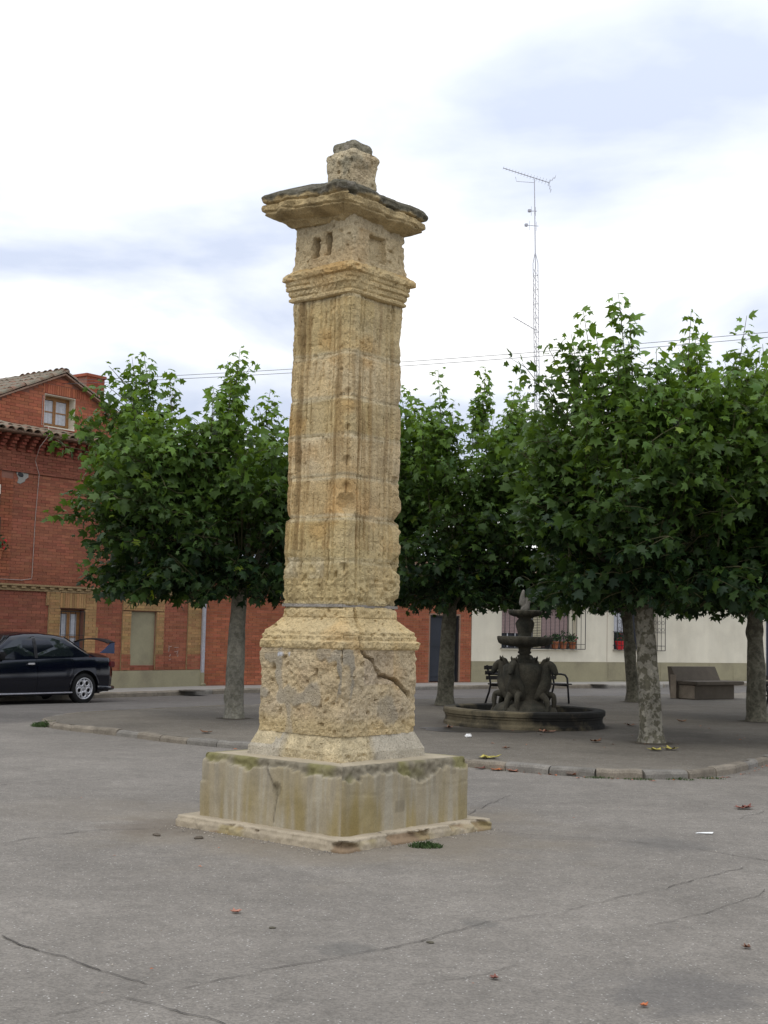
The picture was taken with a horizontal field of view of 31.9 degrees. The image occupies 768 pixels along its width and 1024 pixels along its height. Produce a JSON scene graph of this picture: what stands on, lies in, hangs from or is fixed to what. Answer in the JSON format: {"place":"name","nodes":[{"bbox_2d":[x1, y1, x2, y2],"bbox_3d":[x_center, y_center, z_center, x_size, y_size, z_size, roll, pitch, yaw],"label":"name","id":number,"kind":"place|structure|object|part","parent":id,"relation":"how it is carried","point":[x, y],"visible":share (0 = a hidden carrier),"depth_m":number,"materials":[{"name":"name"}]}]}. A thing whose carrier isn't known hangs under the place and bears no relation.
{"place":"outdoors","nodes":[
{"label":"outdoors","id":0,"kind":"place"},
{"bbox_2d":[0,686,767,1023],"bbox_3d":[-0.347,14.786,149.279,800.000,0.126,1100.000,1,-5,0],"label":"ground","id":1,"kind":"structure","parent":0,"point":[122,890],"depth_m":8.14,"materials":[{"name":"concrete"}]},
{"bbox_2d":[30,719,59,727],"bbox_3d":[-5.279,3.330,21.226,0.610,0.124,0.429,1,-5,0],"label":"grass tuft","id":2,"kind":"object","parent":1,"relation":"on","point":[40,724],"visible":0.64,"depth_m":21.13,"materials":[{"name":"green plant"}]},
{"bbox_2d":[0,631,114,702],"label":"parked car","id":3,"kind":"object","parent":1,"relation":"on","point":[43,666],"visible":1,"depth_m":28.96,"materials":[{"name":"black paint"}]},
{"bbox_3d":[-7.834,2.843,28.383,0.161,0.417,0.950,-3,-7,43],"label":"side window","id":4,"kind":"part","parent":3,"relation":"part of","materials":[{"name":"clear glass"}]},
{"bbox_3d":[-7.732,3.399,28.213,0.187,0.919,1.058,-3,-7,43],"label":"door","id":5,"kind":"part","parent":3,"relation":"part of","materials":[{"name":"black paint"}]},
{"bbox_3d":[-7.090,3.541,28.946,0.079,0.786,0.894,-3,-7,43],"label":"door","id":6,"kind":"part","parent":3,"relation":"part of","materials":[{"name":"black paint"}]},
{"bbox_3d":[-7.136,2.922,29.129,0.162,0.412,0.920,-3,-7,43],"label":"side window","id":7,"kind":"part","parent":3,"relation":"part of","materials":[{"name":"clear glass"}]},
{"bbox_2d":[2,935,148,983],"bbox_3d":[-1.558,2.192,6.601,1.291,0.002,0.049,-3,-7,43],"label":"asphalt crack","id":8,"kind":"object","parent":1,"relation":"on","point":[65,956],"visible":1,"depth_m":6.65,"materials":[{"name":"black asphalt"}]},
{"bbox_2d":[0,368,206,687],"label":"brick house","id":9,"kind":"structure","parent":1,"relation":"on","point":[162,644],"depth_m":33.49,"materials":[{"name":"red brick"}]},
{"bbox_2d":[0,534,8,558],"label":"flower pot","id":10,"kind":"object","parent":9,"relation":"on","point":[2,545],"visible":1,"depth_m":31.65,"materials":[{"name":"ceramic"}]},
{"bbox_2d":[44,396,68,428],"bbox_3d":[-8.441,-2.530,34.325,0.067,0.793,0.961,-2,-6,37],"label":"window","id":11,"kind":"structure","parent":9,"relation":"in","point":[56,413],"depth_m":34.38,"materials":[{"name":"brown wood"}]},
{"bbox_2d":[59,610,79,643],"bbox_3d":[-7.902,2.967,33.504,0.067,1.058,0.734,-2,-6,37],"label":"window","id":12,"kind":"structure","parent":9,"relation":"in","point":[69,631],"depth_m":33.58,"materials":[{"name":"brown wood"}]},
{"bbox_2d":[68,337,767,383],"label":"overhead cable","id":13,"kind":"object","parent":9,"relation":"attached to","point":[427,364],"visible":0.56,"depth_m":31.02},
{"bbox_2d":[86,332,767,379],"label":"overhead cable","id":14,"kind":"object","parent":9,"relation":"attached to","point":[461,357],"visible":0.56,"depth_m":31.20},
{"bbox_2d":[126,997,225,1023],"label":"asphalt crack","id":15,"kind":"object","parent":1,"relation":"on","point":[182,1012],"visible":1,"depth_m":5.73,"materials":[{"name":"black asphalt"}]},
{"bbox_2d":[176,140,491,853],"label":"stone pillar","id":16,"kind":"structure","parent":1,"relation":"on","point":[334,757],"depth_m":11.12,"materials":[{"name":"stone"}]},
{"bbox_2d":[204,577,471,685],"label":"garage building","id":17,"kind":"structure","parent":1,"relation":"on","point":[424,626],"depth_m":38.65,"materials":[{"name":"brick"}]},
{"bbox_2d":[430,617,455,680],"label":"door","id":18,"kind":"structure","parent":17,"relation":"in","point":[436,622],"depth_m":43.29,"materials":[{"name":"metal"}]},
{"bbox_2d":[0,683,746,701],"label":"street kerb","id":19,"kind":"structure","parent":1,"relation":"on","point":[134,694],"depth_m":34.08,"materials":[{"name":"concrete"}]},
{"bbox_2d":[40,692,767,779],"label":"island kerb","id":20,"kind":"structure","parent":1,"relation":"on","point":[718,770],"depth_m":16.33,"materials":[{"name":"concrete"}]},
{"bbox_2d":[45,693,767,772],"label":"traffic island","id":21,"kind":"structure","parent":1,"relation":"on","point":[707,733],"depth_m":20.65,"materials":[{"name":"grey concrete"}]},
{"bbox_2d":[41,346,289,718],"bbox_3d":[-3.070,0.413,23.039,4.951,6.275,5.012,-1,-5,21],"label":"plane tree","id":22,"kind":"object","parent":21,"relation":"on","point":[153,481],"visible":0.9,"depth_m":21.86,"materials":[{"name":"green plant"}]},
{"bbox_2d":[217,717,253,719],"bbox_3d":[-2.546,3.493,22.794,0.579,0.014,0.610,-2,-6,31],"label":"soil patch","id":23,"kind":"object","parent":21,"relation":"on","point":[234,719],"visible":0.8,"depth_m":22.62,"materials":[{"name":"soil"}]},
{"bbox_2d":[392,367,566,704],"bbox_3d":[1.617,0.510,28.564,5.505,7.264,5.532,1,-5,0],"label":"plane tree","id":24,"kind":"object","parent":21,"relation":"on","point":[479,548],"visible":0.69,"depth_m":27.10,"materials":[{"name":"green plant"}]},
{"bbox_2d":[419,727,540,732],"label":"puddle","id":25,"kind":"object","parent":21,"relation":"on","point":[453,729],"visible":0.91,"depth_m":21.36,"materials":[{"name":"grey liquid"}]},
{"bbox_2d":[480,754,500,757],"bbox_3d":[1.290,3.014,16.621,0.331,0.049,0.226,3,-5,-21],"label":"fallen leaf","id":26,"kind":"object","parent":21,"relation":"on","point":[484,756],"visible":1,"depth_m":16.61,"materials":[{"name":"yellow plant"}]},
{"bbox_2d":[443,590,605,730],"bbox_3d":[2.404,2.486,22.971,2.746,2.403,2.750,1,-5,0],"label":"stone fountain","id":27,"kind":"object","parent":21,"relation":"on","point":[524,684],"visible":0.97,"depth_m":22.58,"materials":[{"name":"stone"}]},
{"bbox_2d":[484,665,571,703],"bbox_3d":[3.208,3.850,29.979,2.100,0.847,0.702,5,-6,-36],"label":"park bench","id":28,"kind":"object","parent":21,"relation":"on","point":[490,678],"visible":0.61,"depth_m":29.69,"materials":[{"name":"black metal"}]},
{"bbox_2d":[495,293,767,742],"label":"plane tree","id":29,"kind":"object","parent":21,"relation":"on","point":[600,498],"visible":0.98,"depth_m":18.76,"materials":[{"name":"green plant"}]},
{"bbox_2d":[555,601,716,701],"bbox_3d":[5.887,1.103,31.988,4.909,6.881,5.053,1,-5,0],"label":"plane tree","id":30,"kind":"object","parent":21,"relation":"on","point":[630,662],"visible":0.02,"depth_m":31.63,"materials":[{"name":"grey plant"}]},
{"bbox_2d":[631,741,673,744],"bbox_3d":[3.915,3.367,19.633,0.632,0.014,0.638,6,-7,-43],"label":"soil patch","id":31,"kind":"object","parent":21,"relation":"on","point":[667,743],"visible":0.74,"depth_m":19.46,"materials":[{"name":"grey soil"}]},
{"bbox_2d":[667,666,743,699],"bbox_3d":[8.232,4.365,34.354,1.942,0.800,0.920,5,-6,-38],"label":"stone bench","id":32,"kind":"object","parent":21,"relation":"on","point":[696,682],"visible":1,"depth_m":34.07,"materials":[{"name":"grey stone"}]},
{"bbox_2d":[653,363,767,721],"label":"plane tree","id":33,"kind":"object","parent":21,"relation":"on","point":[756,707],"visible":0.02,"depth_m":25.30,"materials":[{"name":"green plant"}]},
{"bbox_2d":[658,343,767,620],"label":"plane tree","id":34,"kind":"object","parent":21,"relation":"on","point":[744,532],"visible":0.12,"depth_m":19.35,"materials":[{"name":"green plant"}]},
{"bbox_2d":[99,681,746,692],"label":"pavement","id":35,"kind":"structure","parent":1,"relation":"on","point":[246,686],"depth_m":36.58,"materials":[{"name":"concrete"}]},
{"bbox_2d":[80,716,767,992],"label":"leaf litter","id":36,"kind":"object","parent":1,"relation":"on","point":[540,774],"visible":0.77,"depth_m":15.79,"materials":[{"name":"brown plant"}]},
{"bbox_2d":[407,839,443,848],"bbox_3d":[0.319,2.534,10.278,0.281,0.062,0.181,1,-5,0],"label":"grass tuft","id":37,"kind":"object","parent":1,"relation":"on","point":[427,845],"visible":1,"depth_m":10.25,"materials":[{"name":"green plant"}]},
{"bbox_2d":[182,867,743,987],"bbox_3d":[0.866,2.361,7.878,0.106,0.002,5.053,-4,-7,44],"label":"asphalt crack","id":38,"kind":"object","parent":1,"relation":"on","point":[439,934],"visible":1,"depth_m":7.13,"materials":[{"name":"grey asphalt"}]},
{"bbox_2d":[503,167,555,549],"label":"antenna mast","id":39,"kind":"object","parent":1,"relation":"on","point":[535,289],"visible":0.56,"depth_m":71.10,"materials":[{"name":"metal"}]},
{"bbox_2d":[406,562,767,681],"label":"white house","id":40,"kind":"structure","parent":1,"relation":"on","point":[595,655],"depth_m":47.91,"materials":[{"name":"white painted plaster"},{"name":"red brick"},{"name":"glass"}]},
{"bbox_2d":[501,609,573,648],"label":"window","id":41,"kind":"structure","parent":40,"relation":"in","point":[564,625],"depth_m":46.52,"materials":[{"name":"white glass"}]},
{"bbox_2d":[551,633,560,648],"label":"flower pot","id":42,"kind":"object","parent":40,"relation":"on","point":[555,644],"visible":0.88,"depth_m":46.32,"materials":[{"name":"ceramic"}]},
{"bbox_2d":[555,630,570,648],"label":"flower pot","id":43,"kind":"object","parent":40,"relation":"on","point":[561,643],"visible":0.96,"depth_m":46.54,"materials":[{"name":"ceramic"}]},
{"bbox_2d":[567,633,578,648],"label":"flower pot","id":44,"kind":"object","parent":40,"relation":"on","point":[574,642],"visible":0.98,"depth_m":46.80,"materials":[{"name":"ceramic"}]},
{"bbox_2d":[614,631,623,649],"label":"flower pot","id":45,"kind":"object","parent":40,"relation":"on","point":[619,643],"visible":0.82,"depth_m":48.15,"materials":[{"name":"red plastic"}]},
{"bbox_2d":[614,612,636,649],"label":"window","id":46,"kind":"structure","parent":40,"relation":"in","point":[615,618],"depth_m":48.53,"materials":[{"name":"glass"}]},
{"bbox_2d":[766,621,767,675],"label":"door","id":47,"kind":"structure","parent":40,"relation":"in","point":[766,621],"depth_m":53.29,"materials":[{"name":"grey"}]},
{"bbox_2d":[584,776,613,778],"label":"gutter weeds","id":48,"kind":"object","parent":1,"relation":"on","point":[593,777],"visible":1,"depth_m":15.50,"materials":[{"name":"green plant"}]},
{"bbox_2d":[512,832,763,859],"bbox_3d":[2.232,2.618,10.452,2.864,0.003,0.316,-2,-6,34],"label":"asphalt crack","id":49,"kind":"object","parent":1,"relation":"on","point":[642,842],"visible":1,"depth_m":10.73,"materials":[{"name":"grey asphalt"}]},
{"bbox_2d":[666,777,693,780],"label":"gutter weeds","id":50,"kind":"object","parent":1,"relation":"on","point":[679,779],"visible":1,"depth_m":15.54,"materials":[{"name":"green plant"}]},
{"bbox_2d":[651,889,764,924],"bbox_3d":[2.037,2.421,8.242,0.088,0.003,1.597,-3,-7,40],"label":"asphalt crack","id":51,"kind":"object","parent":1,"relation":"on","point":[709,911],"visible":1,"depth_m":8.08,"materials":[{"name":"grey asphalt"}]},
{"bbox_2d":[697,776,723,779],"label":"gutter weeds","id":52,"kind":"object","parent":1,"relation":"on","point":[707,777],"visible":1,"depth_m":15.74,"materials":[{"name":"green plant"}]},
{"bbox_2d":[734,803,751,807],"bbox_3d":[3.494,2.851,13.046,0.205,0.046,0.147,3,-5,-17],"label":"fallen leaf","id":53,"kind":"object","parent":1,"relation":"on","point":[747,806],"visible":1,"depth_m":13.04,"materials":[{"name":"red plant"}]},
{"bbox_2d":[0,0,767,556],"label":"sky","id":54,"kind":"structure","parent":0,"point":[142,142],"materials":[{"name":"white"}]},
{"bbox_2d":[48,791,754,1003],"bbox_3d":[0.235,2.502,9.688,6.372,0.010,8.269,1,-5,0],"label":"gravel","id":55,"kind":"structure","parent":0,"point":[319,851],"depth_m":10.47,"materials":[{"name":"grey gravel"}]},
{"bbox_2d":[766,676,767,704],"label":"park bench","id":56,"kind":"object","parent":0,"point":[767,689],"visible":0.23,"depth_m":26.76,"materials":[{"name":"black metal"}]}
]}

